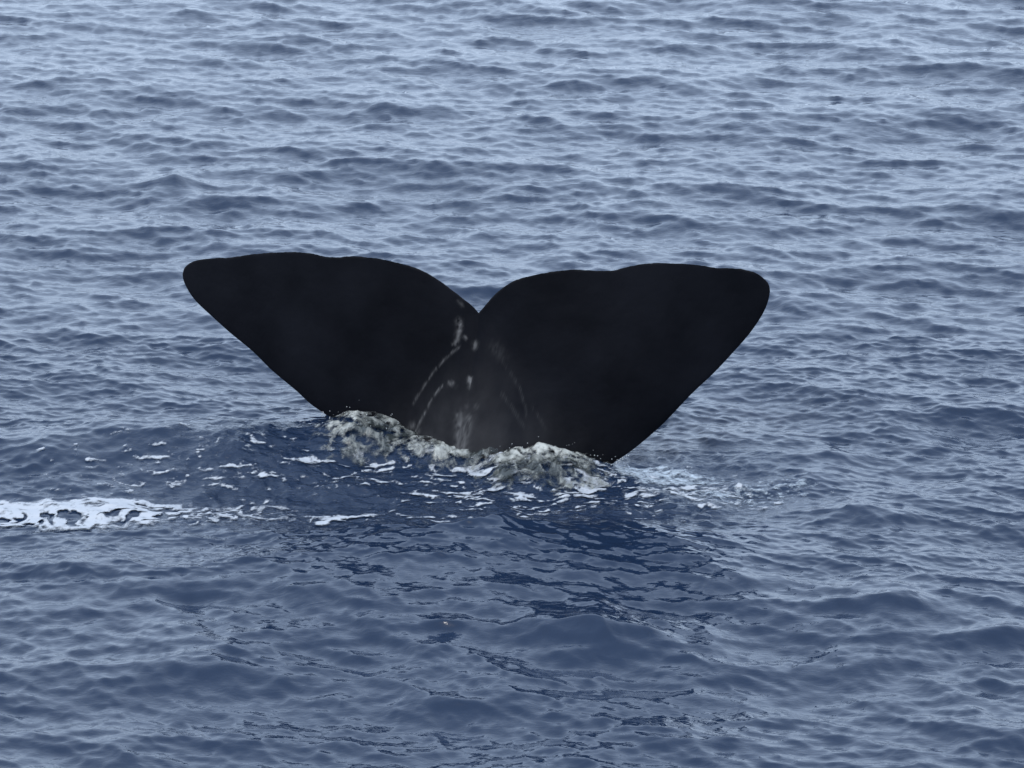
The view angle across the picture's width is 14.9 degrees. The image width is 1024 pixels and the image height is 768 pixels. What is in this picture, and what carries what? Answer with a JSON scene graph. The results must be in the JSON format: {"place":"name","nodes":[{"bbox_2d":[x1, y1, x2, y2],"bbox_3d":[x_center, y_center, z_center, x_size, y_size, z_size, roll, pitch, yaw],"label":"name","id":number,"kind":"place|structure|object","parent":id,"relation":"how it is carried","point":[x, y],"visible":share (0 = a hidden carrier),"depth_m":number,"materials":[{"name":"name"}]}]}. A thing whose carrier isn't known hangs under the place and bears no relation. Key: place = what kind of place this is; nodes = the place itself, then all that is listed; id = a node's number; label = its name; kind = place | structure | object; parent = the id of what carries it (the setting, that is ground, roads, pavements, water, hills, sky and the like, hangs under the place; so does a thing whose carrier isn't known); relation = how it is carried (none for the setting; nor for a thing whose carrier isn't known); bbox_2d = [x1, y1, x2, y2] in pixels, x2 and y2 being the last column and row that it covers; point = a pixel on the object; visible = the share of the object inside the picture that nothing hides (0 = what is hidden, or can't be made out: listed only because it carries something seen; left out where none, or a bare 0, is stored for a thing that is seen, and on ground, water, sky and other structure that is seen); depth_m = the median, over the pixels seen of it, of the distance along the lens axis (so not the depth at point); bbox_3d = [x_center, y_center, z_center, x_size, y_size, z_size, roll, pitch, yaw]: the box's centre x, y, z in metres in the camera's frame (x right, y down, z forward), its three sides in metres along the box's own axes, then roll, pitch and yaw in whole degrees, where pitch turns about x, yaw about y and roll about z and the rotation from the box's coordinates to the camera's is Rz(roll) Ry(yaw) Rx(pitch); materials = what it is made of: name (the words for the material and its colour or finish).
{"place":"outdoors","nodes":[
{"label":"outdoors","id":0,"kind":"place"},
{"bbox_2d":[0,0,1023,767],"bbox_3d":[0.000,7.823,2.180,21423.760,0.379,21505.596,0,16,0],"label":"sea","id":1,"kind":"structure","parent":0,"point":[844,178],"depth_m":29.86,"materials":[{"name":"blue liquid"}]},
{"bbox_2d":[0,497,378,529],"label":"foam","id":2,"kind":"object","parent":1,"relation":"on","point":[32,511],"visible":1,"depth_m":27.25,"materials":[{"name":"white"}]},
{"bbox_2d":[317,410,429,465],"bbox_3d":[-1.000,0.368,28.616,1.028,0.260,0.994,0,16,0],"label":"splash","id":3,"kind":"object","parent":1,"relation":"on","point":[366,429],"visible":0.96,"depth_m":28.48,"materials":[{"name":"liquid"}]},
{"bbox_2d":[38,423,780,521],"bbox_3d":[-0.648,0.638,27.851,5.902,0.287,2.388,0,16,0],"label":"foam","id":4,"kind":"object","parent":1,"relation":"on","point":[586,489],"visible":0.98,"depth_m":27.88,"materials":[{"name":"grey"}]},
{"bbox_2d":[395,435,497,468],"bbox_3d":[-0.426,0.488,28.372,0.874,0.176,0.645,0,16,0],"label":"splash","id":5,"kind":"object","parent":1,"relation":"on","point":[440,452],"visible":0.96,"depth_m":28.26,"materials":[{"name":"liquid"}]},
{"bbox_2d":[296,405,636,477],"bbox_3d":[-0.387,0.407,28.323,2.660,0.326,0.983,5,16,18],"label":"spray","id":6,"kind":"object","parent":1,"relation":"on","point":[491,450],"visible":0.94,"depth_m":28.18,"materials":[{"name":"grey liquid"}]},
{"bbox_2d":[183,252,769,463],"bbox_3d":[-0.561,0.470,28.736,4.664,2.896,1.400,5,16,19],"label":"whale","id":7,"kind":"object","parent":1,"relation":"on","point":[606,366],"visible":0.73,"depth_m":28.38},
{"bbox_2d":[475,442,608,493],"bbox_3d":[0.212,0.577,28.068,1.236,0.223,0.968,0,16,0],"label":"splash","id":8,"kind":"object","parent":1,"relation":"on","point":[532,463],"visible":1,"depth_m":27.98,"materials":[{"name":"liquid"}]},
{"bbox_2d":[613,464,803,502],"bbox_3d":[1.318,0.663,27.972,1.801,0.135,0.996,8,18,27],"label":"foam","id":9,"kind":"object","parent":1,"relation":"on","point":[658,475],"visible":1,"depth_m":28.10,"materials":[{"name":"grey liquid"}]}
]}

